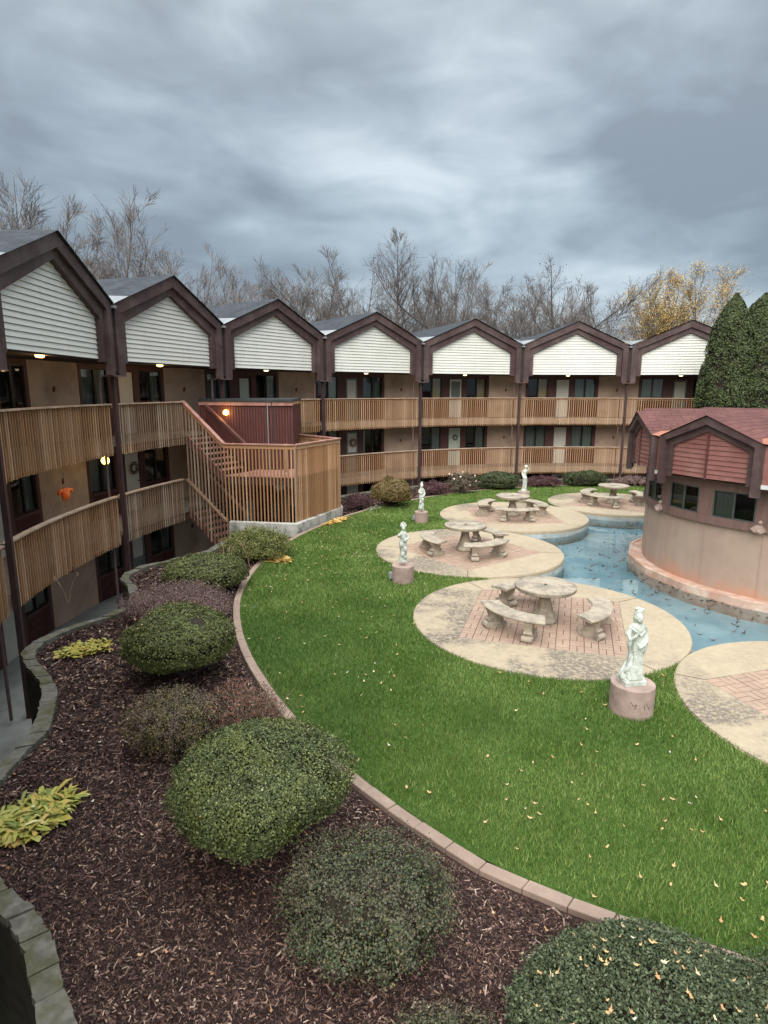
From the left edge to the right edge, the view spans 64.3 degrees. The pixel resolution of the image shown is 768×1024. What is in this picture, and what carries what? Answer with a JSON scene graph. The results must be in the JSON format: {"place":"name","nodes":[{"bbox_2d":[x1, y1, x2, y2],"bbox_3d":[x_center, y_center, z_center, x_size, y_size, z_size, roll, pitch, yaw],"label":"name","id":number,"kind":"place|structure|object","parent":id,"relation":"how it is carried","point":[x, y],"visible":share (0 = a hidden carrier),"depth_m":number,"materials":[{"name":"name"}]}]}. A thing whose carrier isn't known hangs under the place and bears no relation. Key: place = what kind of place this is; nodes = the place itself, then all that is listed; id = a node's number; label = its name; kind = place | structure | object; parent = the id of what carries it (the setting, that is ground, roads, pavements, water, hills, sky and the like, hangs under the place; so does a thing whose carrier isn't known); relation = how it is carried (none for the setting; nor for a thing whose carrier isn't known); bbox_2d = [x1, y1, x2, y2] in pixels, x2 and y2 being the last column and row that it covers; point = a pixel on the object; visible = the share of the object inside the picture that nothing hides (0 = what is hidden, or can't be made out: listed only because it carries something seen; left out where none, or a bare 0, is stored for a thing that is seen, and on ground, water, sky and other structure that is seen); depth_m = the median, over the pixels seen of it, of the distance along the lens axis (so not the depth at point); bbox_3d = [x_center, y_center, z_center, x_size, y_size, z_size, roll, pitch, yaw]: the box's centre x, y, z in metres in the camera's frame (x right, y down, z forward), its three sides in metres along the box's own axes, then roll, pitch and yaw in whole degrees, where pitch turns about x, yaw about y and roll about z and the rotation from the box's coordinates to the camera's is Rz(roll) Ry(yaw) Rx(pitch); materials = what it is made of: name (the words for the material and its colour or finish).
{"place":"outdoors","nodes":[
{"label":"outdoors","id":0,"kind":"place"},
{"bbox_2d":[0,593,280,761],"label":"walkway","id":1,"kind":"structure","parent":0,"point":[14,732],"depth_m":13.76,"materials":[{"name":"grey concrete"}]},
{"bbox_2d":[182,401,340,544],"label":"staircase","id":2,"kind":"structure","parent":1,"relation":"on","point":[317,458],"depth_m":20.87,"materials":[{"name":"brown wood"}]},
{"bbox_2d":[229,498,342,536],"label":"concrete wall","id":3,"kind":"structure","parent":1,"relation":"on","point":[294,529],"depth_m":20.27,"materials":[{"name":"concrete"}]},
{"bbox_2d":[0,479,616,1023],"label":"retaining wall","id":4,"kind":"structure","parent":1,"relation":"on","point":[32,989],"depth_m":5.62,"materials":[{"name":"stone"}]},
{"bbox_2d":[0,229,717,720],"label":"apartment building","id":5,"kind":"structure","parent":1,"relation":"on","point":[102,381],"depth_m":23.12,"materials":[{"name":"brown wood"}]},
{"bbox_2d":[2,609,18,662],"bbox_3d":[-9.540,2.786,15.569,0.075,2.040,0.690,0,11,-1],"label":"door","id":6,"kind":"structure","parent":5,"relation":"in","point":[9,629],"depth_m":15.60,"materials":[{"name":"beige paint"}]},
{"bbox_2d":[7,364,26,408],"bbox_3d":[-9.605,-3.152,15.653,0.161,1.240,1.200,0,11,-1],"label":"window","id":7,"kind":"structure","parent":5,"relation":"in","point":[9,376],"depth_m":15.70,"materials":[{"name":"glass"}]},
{"bbox_2d":[14,471,37,517],"bbox_3d":[-9.614,-0.564,16.173,0.164,1.240,1.200,0,11,-1],"label":"window","id":8,"kind":"structure","parent":5,"relation":"in","point":[24,485],"depth_m":16.54,"materials":[{"name":"glass"}]},
{"bbox_2d":[80,368,108,408],"bbox_3d":[-9.136,-3.864,19.196,0.164,1.240,1.130,4,12,16],"label":"window","id":9,"kind":"structure","parent":5,"relation":"in","point":[89,377],"depth_m":19.17,"materials":[{"name":"glass"}]},
{"bbox_2d":[89,453,115,493],"bbox_3d":[-9.143,-1.276,19.716,0.164,1.240,1.130,4,12,16],"label":"window","id":10,"kind":"structure","parent":5,"relation":"in","point":[97,469],"depth_m":19.71,"materials":[{"name":"glass"}]},
{"bbox_2d":[118,372,135,433],"bbox_3d":[-8.680,-3.663,20.609,0.075,2.040,0.690,4,12,16],"label":"door","id":11,"kind":"structure","parent":5,"relation":"in","point":[125,383],"depth_m":20.59,"materials":[{"name":"beige paint"}]},
{"bbox_2d":[124,451,141,510],"bbox_3d":[-8.687,-1.074,21.130,0.075,2.040,0.690,4,12,16],"label":"door","id":12,"kind":"structure","parent":5,"relation":"in","point":[133,481],"depth_m":21.08,"materials":[{"name":"beige paint"}]},
{"bbox_2d":[131,531,145,567],"bbox_3d":[-8.693,1.563,21.660,0.075,2.040,0.690,4,12,16],"label":"door","id":13,"kind":"structure","parent":5,"relation":"in","point":[138,546],"depth_m":21.66,"materials":[{"name":"beige paint"}]},
{"bbox_2d":[138,371,161,406],"bbox_3d":[-8.368,-4.367,21.708,0.164,1.240,1.200,4,12,16],"label":"window","id":14,"kind":"structure","parent":5,"relation":"in","point":[152,387],"depth_m":22.02,"materials":[{"name":"glass"}]},
{"bbox_2d":[152,520,170,554],"bbox_3d":[-8.381,0.858,22.759,0.164,1.240,1.200,4,12,16],"label":"window","id":15,"kind":"structure","parent":5,"relation":"in","point":[162,533],"depth_m":23.12,"materials":[{"name":"black glass"}]},
{"bbox_2d":[207,373,229,398],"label":"window","id":16,"kind":"structure","parent":5,"relation":"in","point":[216,383],"depth_m":24.87,"materials":[{"name":"black glass"}]},
{"bbox_2d":[198,398,300,501],"bbox_3d":[-4.934,-2.542,23.630,3.440,3.640,4.070,0,11,0],"label":"stair enclosure","id":17,"kind":"object","parent":5,"relation":"on","point":[253,420],"visible":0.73,"depth_m":21.75,"materials":[{"name":"red"}]},
{"bbox_2d":[346,378,356,419],"bbox_3d":[-1.612,-5.652,30.589,0.690,2.040,0.075,-8,14,-36],"label":"door","id":18,"kind":"structure","parent":5,"relation":"in","point":[351,383],"depth_m":30.54,"materials":[{"name":"beige paint"}]},
{"bbox_2d":[347,431,357,471],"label":"door","id":19,"kind":"structure","parent":5,"relation":"in","point":[350,450],"depth_m":31.09,"materials":[{"name":"beige paint"}]},
{"bbox_2d":[363,377,381,401],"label":"window","id":20,"kind":"structure","parent":5,"relation":"in","point":[372,386],"depth_m":31.31,"materials":[{"name":"black glass"}]},
{"bbox_2d":[448,428,459,464],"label":"door","id":21,"kind":"structure","parent":5,"relation":"in","point":[452,431],"depth_m":33.97,"materials":[{"name":"beige paint"}]},
{"bbox_2d":[449,379,461,416],"bbox_3d":[3.908,-6.221,33.490,0.690,2.040,0.075,-4,12,-19],"label":"door","id":22,"kind":"structure","parent":5,"relation":"in","point":[455,384],"depth_m":33.46,"materials":[{"name":"beige paint"}]},
{"bbox_2d":[525,426,545,446],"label":"window","id":23,"kind":"structure","parent":5,"relation":"in","point":[535,435],"depth_m":35.06,"materials":[{"name":"grey glass"}]},
{"bbox_2d":[552,427,565,462],"bbox_3d":[10.071,-3.837,35.104,0.690,2.040,0.075,0,11,-1],"label":"door","id":24,"kind":"structure","parent":5,"relation":"in","point":[559,432],"depth_m":35.05,"materials":[{"name":"beige paint"}]},
{"bbox_2d":[555,380,568,416],"bbox_3d":[10.077,-6.425,34.584,0.690,2.040,0.075,0,11,-1],"label":"door","id":25,"kind":"structure","parent":5,"relation":"in","point":[562,391],"depth_m":34.53,"materials":[{"name":"beige paint"}]},
{"bbox_2d":[571,426,592,446],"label":"window","id":26,"kind":"structure","parent":5,"relation":"in","point":[581,435],"depth_m":35.13,"materials":[{"name":"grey glass"}]},
{"bbox_2d":[574,379,595,400],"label":"window","id":27,"kind":"structure","parent":5,"relation":"in","point":[584,388],"depth_m":34.60,"materials":[{"name":"grey glass"}]},
{"bbox_2d":[640,379,663,401],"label":"window","id":28,"kind":"structure","parent":5,"relation":"in","point":[650,388],"depth_m":34.14,"materials":[{"name":"grey glass"}]},
{"bbox_2d":[672,380,687,407],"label":"door","id":29,"kind":"structure","parent":5,"relation":"in","point":[679,386],"depth_m":33.68,"materials":[{"name":"beige paint"}]},
{"bbox_2d":[0,481,752,1023],"bbox_3d":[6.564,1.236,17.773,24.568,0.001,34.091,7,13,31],"label":"mulch bed","id":30,"kind":"object","parent":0,"point":[198,919],"visible":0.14,"depth_m":5.69,"materials":[{"name":"wood"}]},
{"bbox_2d":[0,813,71,847],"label":"hosta","id":31,"kind":"object","parent":30,"relation":"on","point":[16,843],"visible":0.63,"depth_m":6.42,"materials":[{"name":"yellow plant"}]},
{"bbox_2d":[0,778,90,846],"bbox_3d":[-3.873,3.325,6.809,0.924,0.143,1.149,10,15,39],"label":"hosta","id":32,"kind":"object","parent":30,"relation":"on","point":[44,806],"visible":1,"depth_m":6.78,"materials":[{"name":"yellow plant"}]},
{"bbox_2d":[53,638,113,658],"bbox_3d":[-5.454,2.471,11.086,1.044,0.126,0.754,-8,14,-34],"label":"hosta","id":33,"kind":"object","parent":30,"relation":"on","point":[92,648],"visible":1,"depth_m":11.01,"materials":[{"name":"yellow plant"}]},
{"bbox_2d":[116,680,226,763],"bbox_3d":[-2.806,2.719,8.052,1.499,0.900,1.211,0,11,0],"label":"barberry","id":34,"kind":"object","parent":30,"relation":"on","point":[168,721],"visible":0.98,"depth_m":7.80,"materials":[{"name":"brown plant"}]},
{"bbox_2d":[113,575,236,623],"bbox_3d":[-4.306,1.816,12.516,2.589,0.905,2.148,0,11,0],"label":"heather","id":35,"kind":"object","parent":30,"relation":"on","point":[192,593],"visible":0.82,"depth_m":12.38,"materials":[{"name":"purple plant"}]},
{"bbox_2d":[117,600,238,678],"bbox_3d":[-3.396,2.143,9.997,1.966,1.260,1.748,0,11,0],"label":"boxwood","id":36,"kind":"object","parent":30,"relation":"on","point":[181,643],"visible":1,"depth_m":9.54,"materials":[{"name":"green plant"}]},
{"bbox_2d":[160,551,249,589],"bbox_3d":[-4.155,1.451,14.319,2.022,0.910,1.824,0,11,0],"label":"boxwood","id":37,"kind":"object","parent":30,"relation":"on","point":[218,569],"visible":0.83,"depth_m":13.89,"materials":[{"name":"green plant"}]},
{"bbox_2d":[199,676,282,727],"bbox_3d":[-1.974,2.683,8.370,1.268,0.852,0.998,0,11,0],"label":"barberry","id":38,"kind":"object","parent":30,"relation":"on","point":[227,713],"visible":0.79,"depth_m":8.25,"materials":[{"name":"red plant"}]},
{"bbox_2d":[200,670,301,728],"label":"dry twigs","id":39,"kind":"object","parent":30,"relation":"on","point":[266,714],"visible":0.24,"depth_m":8.21,"materials":[{"name":"plant"}]},
{"bbox_2d":[215,523,294,561],"bbox_3d":[-3.613,0.835,17.088,2.203,1.030,1.920,0,11,0],"label":"juniper","id":40,"kind":"object","parent":30,"relation":"on","point":[259,544],"visible":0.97,"depth_m":16.73,"materials":[{"name":"green plant"}]},
{"bbox_2d":[161,714,359,868],"bbox_3d":[-1.277,2.847,6.167,1.785,1.400,1.784,9,15,38],"label":"boxwood","id":41,"kind":"object","parent":30,"relation":"on","point":[297,779],"visible":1,"depth_m":5.71,"materials":[{"name":"green plant"}]},
{"bbox_2d":[2,488,547,1023],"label":"fallen leaves","id":42,"kind":"object","parent":30,"relation":"on","point":[186,846],"visible":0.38,"depth_m":6.91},
{"bbox_2d":[343,492,375,509],"bbox_3d":[-0.973,-0.451,24.168,1.312,0.770,1.120,0,11,0],"label":"barberry","id":43,"kind":"object","parent":30,"relation":"on","point":[357,501],"visible":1,"depth_m":23.93,"materials":[{"name":"purple plant"}]},
{"bbox_2d":[268,812,466,997],"bbox_3d":[-0.144,3.265,5.240,1.734,0.953,1.629,0,11,0],"label":"barberry","id":44,"kind":"object","parent":30,"relation":"on","point":[366,898],"visible":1,"depth_m":4.99,"materials":[{"name":"green plant"}]},
{"bbox_2d":[416,477,449,494],"bbox_3d":[2.202,-1.149,27.523,1.692,0.832,1.279,0,11,0],"label":"barberry","id":45,"kind":"object","parent":30,"relation":"on","point":[433,487],"visible":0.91,"depth_m":27.27,"materials":[{"name":"purple plant"}]},
{"bbox_2d":[380,986,498,1023],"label":"barberry","id":46,"kind":"object","parent":30,"relation":"on","point":[437,1020],"visible":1,"depth_m":4.30,"materials":[{"name":"green plant"}]},
{"bbox_2d":[233,485,765,965],"bbox_3d":[7.696,1.079,18.653,20.157,0.168,28.797,8,14,35],"label":"lawn edging","id":47,"kind":"object","parent":30,"relation":"on","point":[497,875],"visible":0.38,"depth_m":6.35,"materials":[{"name":"concrete"}]},
{"bbox_2d":[501,912,767,1023],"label":"juniper","id":48,"kind":"object","parent":30,"relation":"on","point":[622,982],"visible":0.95,"depth_m":4.42,"materials":[{"name":"green plant"}]},
{"bbox_2d":[534,922,767,1023],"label":"caught leaves","id":49,"kind":"object","parent":48,"relation":"on","point":[636,964],"visible":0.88,"depth_m":4.43,"materials":[{"name":"plant"}]},
{"bbox_2d":[732,937,767,1022],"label":"juniper","id":50,"kind":"object","parent":30,"relation":"on","point":[762,962],"visible":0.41,"depth_m":4.57,"materials":[{"name":"green plant"}]},
{"bbox_2d":[744,292,767,407],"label":"thuja","id":51,"kind":"object","parent":30,"relation":"on","point":[758,309],"visible":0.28,"depth_m":27.15,"materials":[{"name":"green plant"}]},
{"bbox_2d":[0,0,767,340],"label":"sky","id":52,"kind":"structure","parent":0,"point":[618,141],"materials":[{"name":"grey"}]},
{"bbox_2d":[36,506,745,955],"bbox_3d":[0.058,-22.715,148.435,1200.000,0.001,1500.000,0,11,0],"label":"ground","id":53,"kind":"structure","parent":0,"point":[40,596],"depth_m":20.65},
{"bbox_2d":[0,168,128,278],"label":"deciduous tree","id":54,"kind":"object","parent":53,"relation":"on","point":[37,217],"visible":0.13,"depth_m":25.12,"materials":[{"name":"grey plant"}]},
{"bbox_2d":[21,194,120,278],"bbox_3d":[-16.727,-7.918,32.058,6.458,16.822,6.979,-1,11,-7],"label":"deciduous tree","id":55,"kind":"object","parent":53,"relation":"on","point":[75,214],"visible":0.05,"depth_m":31.31,"materials":[{"name":"grey plant"}]},
{"bbox_2d":[0,179,176,397],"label":"deciduous tree","id":56,"kind":"object","parent":53,"relation":"on","point":[117,230],"visible":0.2,"depth_m":27.35,"materials":[{"name":"grey plant"}]},
{"bbox_2d":[89,205,187,279],"bbox_3d":[-13.522,-7.468,32.016,6.626,15.972,6.131,-6,13,-29],"label":"deciduous tree","id":57,"kind":"object","parent":53,"relation":"on","point":[112,273],"visible":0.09,"depth_m":30.66,"materials":[{"name":"grey plant"}]},
{"bbox_2d":[87,240,265,305],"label":"deciduous tree","id":58,"kind":"object","parent":53,"relation":"on","point":[222,267],"visible":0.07,"depth_m":40.01,"materials":[{"name":"grey plant"}]},
{"bbox_2d":[143,254,301,305],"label":"deciduous tree","id":59,"kind":"object","parent":53,"relation":"on","point":[229,278],"visible":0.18,"depth_m":40.82,"materials":[{"name":"grey plant"}]},
{"bbox_2d":[254,274,354,320],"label":"deciduous tree","id":60,"kind":"object","parent":53,"relation":"on","point":[335,302],"visible":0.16,"depth_m":47.32,"materials":[{"name":"grey plant"}]},
{"bbox_2d":[291,266,362,321],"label":"deciduous tree","id":61,"kind":"object","parent":53,"relation":"on","point":[331,304],"visible":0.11,"depth_m":47.50,"materials":[{"name":"grey plant"}]},
{"bbox_2d":[251,245,450,339],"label":"deciduous tree","id":62,"kind":"object","parent":53,"relation":"on","point":[348,304],"visible":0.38,"depth_m":44.24,"materials":[{"name":"grey plant"}]},
{"bbox_2d":[285,257,428,332],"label":"deciduous tree","id":63,"kind":"object","parent":53,"relation":"on","point":[327,297],"visible":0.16,"depth_m":46.47,"materials":[{"name":"grey plant"}]},
{"bbox_2d":[352,228,437,342],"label":"deciduous tree","id":64,"kind":"object","parent":53,"relation":"on","point":[393,237],"visible":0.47,"depth_m":43.25,"materials":[{"name":"grey plant"}]},
{"bbox_2d":[373,252,499,341],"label":"deciduous tree","id":65,"kind":"object","parent":53,"relation":"on","point":[444,285],"visible":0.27,"depth_m":46.51,"materials":[{"name":"grey plant"}]},
{"bbox_2d":[414,254,525,336],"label":"deciduous tree","id":66,"kind":"object","parent":53,"relation":"on","point":[463,279],"visible":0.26,"depth_m":49.13,"materials":[{"name":"grey plant"}]},
{"bbox_2d":[362,253,676,343],"bbox_3d":[8.194,-10.305,45.975,19.223,16.125,19.987,0,11,1],"label":"deciduous tree","id":67,"kind":"object","parent":53,"relation":"on","point":[628,305],"visible":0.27,"depth_m":37.65,"materials":[{"name":"grey plant"}]},
{"bbox_2d":[469,275,601,343],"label":"deciduous tree","id":68,"kind":"object","parent":53,"relation":"on","point":[588,305],"visible":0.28,"depth_m":47.39,"materials":[{"name":"grey plant"}]},
{"bbox_2d":[490,253,587,344],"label":"deciduous tree","id":69,"kind":"object","parent":53,"relation":"on","point":[534,316],"visible":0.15,"depth_m":42.42,"materials":[{"name":"grey plant"}]},
{"bbox_2d":[491,272,631,342],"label":"deciduous tree","id":70,"kind":"object","parent":53,"relation":"on","point":[571,292],"visible":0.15,"depth_m":52.63,"materials":[{"name":"grey plant"}]},
{"bbox_2d":[529,281,715,339],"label":"deciduous tree","id":71,"kind":"object","parent":53,"relation":"on","point":[556,323],"visible":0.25,"depth_m":43.91,"materials":[{"name":"grey plant"}]},
{"bbox_2d":[548,292,716,343],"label":"deciduous tree","id":72,"kind":"object","parent":53,"relation":"on","point":[630,332],"visible":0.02,"depth_m":49.55,"materials":[{"name":"brown plant"}]},
{"bbox_2d":[624,266,692,343],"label":"deciduous tree","id":73,"kind":"object","parent":53,"relation":"on","point":[646,332],"visible":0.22,"depth_m":41.05,"materials":[{"name":"yellow plant"}]},
{"bbox_2d":[609,257,753,343],"bbox_3d":[20.219,-9.039,41.633,8.290,15.412,9.105,-1,11,-5],"label":"deciduous tree","id":74,"kind":"object","parent":53,"relation":"on","point":[695,306],"visible":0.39,"depth_m":39.68,"materials":[{"name":"yellow plant"}]},
{"bbox_2d":[376,529,563,578],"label":"patio","id":75,"kind":"structure","parent":0,"point":[526,556],"depth_m":17.08,"materials":[{"name":"concrete"}]},
{"bbox_2d":[419,531,446,556],"bbox_3d":[1.379,0.929,17.738,0.597,0.450,1.589,-2,12,-12],"label":"stone bench","id":76,"kind":"object","parent":75,"relation":"on","point":[431,542],"visible":1,"depth_m":17.34,"materials":[{"name":"stone"}]},
{"bbox_2d":[444,520,486,551],"bbox_3d":[2.378,0.733,17.915,1.237,0.770,1.237,-9,15,-39],"label":"stone table","id":77,"kind":"object","parent":75,"relation":"on","point":[464,527],"visible":0.91,"depth_m":17.78,"materials":[{"name":"stone"}]},
{"bbox_2d":[464,538,509,561],"bbox_3d":[2.857,1.069,17.062,1.589,0.450,0.597,-6,13,-27],"label":"stone bench","id":78,"kind":"object","parent":75,"relation":"on","point":[498,545],"visible":1,"depth_m":16.95,"materials":[{"name":"stone"}]},
{"bbox_2d":[240,485,767,959],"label":"lawn","id":79,"kind":"structure","parent":0,"point":[588,851],"depth_m":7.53,"materials":[{"name":"plant"}]},
{"bbox_2d":[370,475,412,506],"bbox_3d":[0.298,-0.819,24.556,1.753,1.346,1.575,0,11,0],"label":"golden bush","id":80,"kind":"object","parent":79,"relation":"on","point":[391,491],"visible":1,"depth_m":24.02,"materials":[{"name":"yellow plant"}]},
{"bbox_2d":[389,562,413,584],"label":"plinth","id":81,"kind":"structure","parent":79,"relation":"on","point":[402,573],"depth_m":14.84,"materials":[{"name":"concrete"}]},
{"bbox_2d":[397,521,409,562],"bbox_3d":[0.468,0.727,14.852,0.248,1.012,0.253,10,15,42],"label":"statue","id":82,"kind":"object","parent":81,"relation":"on","point":[403,535],"visible":1,"depth_m":14.82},
{"bbox_2d":[444,470,479,493],"bbox_3d":[3.539,-1.350,27.748,1.714,1.144,1.479,0,11,0],"label":"rose bush","id":83,"kind":"object","parent":79,"relation":"on","point":[461,482],"visible":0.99,"depth_m":27.54,"materials":[{"name":"green plant"}]},
{"bbox_2d":[475,471,520,488],"bbox_3d":[5.389,-1.485,29.019,2.175,0.918,1.396,0,11,0],"label":"hedge","id":84,"kind":"object","parent":79,"relation":"on","point":[497,479],"visible":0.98,"depth_m":28.66,"materials":[{"name":"green plant"}]},
{"bbox_2d":[241,487,767,937],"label":"fallen leaves","id":85,"kind":"object","parent":79,"relation":"on","point":[715,884],"visible":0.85,"depth_m":7.13,"materials":[{"name":"plant"}]},
{"bbox_2d":[520,474,563,486],"bbox_3d":[7.681,-1.516,29.743,2.202,0.704,1.367,0,11,0],"label":"barberry","id":86,"kind":"object","parent":79,"relation":"on","point":[544,481],"visible":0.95,"depth_m":29.48,"materials":[{"name":"purple plant"}]},
{"bbox_2d":[562,470,607,486],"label":"hedge","id":87,"kind":"object","parent":79,"relation":"on","point":[586,478],"visible":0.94,"depth_m":29.67,"materials":[{"name":"green plant"}]},
{"bbox_2d":[608,674,655,720],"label":"plinth","id":88,"kind":"structure","parent":79,"relation":"on","point":[633,702],"depth_m":8.77,"materials":[{"name":"concrete"}]},
{"bbox_2d":[616,607,648,686],"bbox_3d":[3.621,1.932,8.854,0.398,1.159,0.289,-2,11,-8],"label":"statue","id":89,"kind":"object","parent":88,"relation":"on","point":[630,673],"visible":1,"depth_m":8.79,"materials":[{"name":"stone"}]},
{"bbox_2d":[691,293,757,408],"bbox_3d":[15.847,-5.386,28.296,2.972,9.081,2.936,0,11,0],"label":"thuja","id":90,"kind":"object","parent":79,"relation":"on","point":[723,381],"visible":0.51,"depth_m":27.25,"materials":[{"name":"green scale foliage"},{"name":"grey brown bark"}]},
{"bbox_2d":[440,502,588,545],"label":"patio","id":91,"kind":"structure","parent":0,"point":[560,524],"depth_m":21.84,"materials":[{"name":"concrete"}]},
{"bbox_2d":[496,493,529,516],"bbox_3d":[4.801,-0.253,22.846,1.237,0.770,1.237,2,12,10],"label":"stone table","id":92,"kind":"object","parent":91,"relation":"on","point":[512,498],"visible":0.84,"depth_m":22.70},
{"bbox_2d":[495,507,539,521],"bbox_3d":[4.764,0.105,21.877,1.589,0.450,0.597,1,11,2],"label":"stone bench","id":93,"kind":"object","parent":91,"relation":"on","point":[529,517],"visible":1,"depth_m":21.74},
{"bbox_2d":[413,578,691,680],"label":"patio","id":94,"kind":"structure","parent":0,"point":[563,648],"depth_m":11.77,"materials":[{"name":"concrete"}]},
{"bbox_2d":[491,580,517,606],"bbox_3d":[3.123,1.796,13.448,1.589,0.450,0.597,-1,11,-8],"label":"stone bench","id":95,"kind":"object","parent":94,"relation":"on","point":[506,597],"visible":0.41,"depth_m":13.29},
{"bbox_2d":[480,600,544,643],"bbox_3d":[2.471,2.121,11.826,0.597,0.450,1.589,-9,15,-38],"label":"stone bench","id":96,"kind":"object","parent":94,"relation":"on","point":[498,611],"visible":1,"depth_m":11.68,"materials":[{"name":"stone"}]},
{"bbox_2d":[514,576,576,624],"bbox_3d":[3.265,1.839,12.425,1.237,0.770,1.237,0,11,0],"label":"stone table","id":97,"kind":"object","parent":94,"relation":"on","point":[545,589],"visible":0.94,"depth_m":12.29,"materials":[{"name":"stone"}]},
{"bbox_2d":[576,596,613,641],"bbox_3d":[4.167,2.093,11.986,0.597,0.450,1.589,6,13,27],"label":"stone bench","id":98,"kind":"object","parent":94,"relation":"on","point":[597,614],"visible":1,"depth_m":11.64,"materials":[{"name":"stone"}]},
{"bbox_2d":[547,493,644,528],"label":"patio","id":99,"kind":"structure","parent":0,"point":[603,513],"depth_m":23.85,"materials":[{"name":"concrete"}]},
{"bbox_2d":[543,521,767,640],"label":"floating leaves","id":100,"kind":"object","parent":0,"point":[659,582],"visible":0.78,"depth_m":15.53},
{"bbox_2d":[556,526,767,652],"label":"pool floor","id":101,"kind":"structure","parent":0,"point":[719,627],"depth_m":16.45,"materials":[{"name":"blue paint"}]},
{"bbox_2d":[626,407,767,624],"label":"round pavilion","id":102,"kind":"structure","parent":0,"point":[706,482],"depth_m":14.67,"materials":[{"name":"paint"}]},
{"bbox_2d":[669,482,699,512],"bbox_3d":[7.557,-0.382,15.335,0.085,0.640,0.961,-3,12,-15],"label":"window","id":103,"kind":"structure","parent":102,"relation":"in","point":[679,493],"depth_m":15.56,"materials":[{"name":"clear glass"}]},
{"bbox_2d":[712,490,756,522],"bbox_3d":[8.121,-0.144,14.155,0.085,0.640,0.961,-8,14,-34],"label":"window","id":104,"kind":"structure","parent":102,"relation":"in","point":[724,502],"depth_m":14.34,"materials":[{"name":"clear glass"}]},
{"bbox_2d":[674,641,767,764],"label":"patio","id":105,"kind":"structure","parent":0,"point":[732,705],"depth_m":9.58,"materials":[{"name":"concrete"}]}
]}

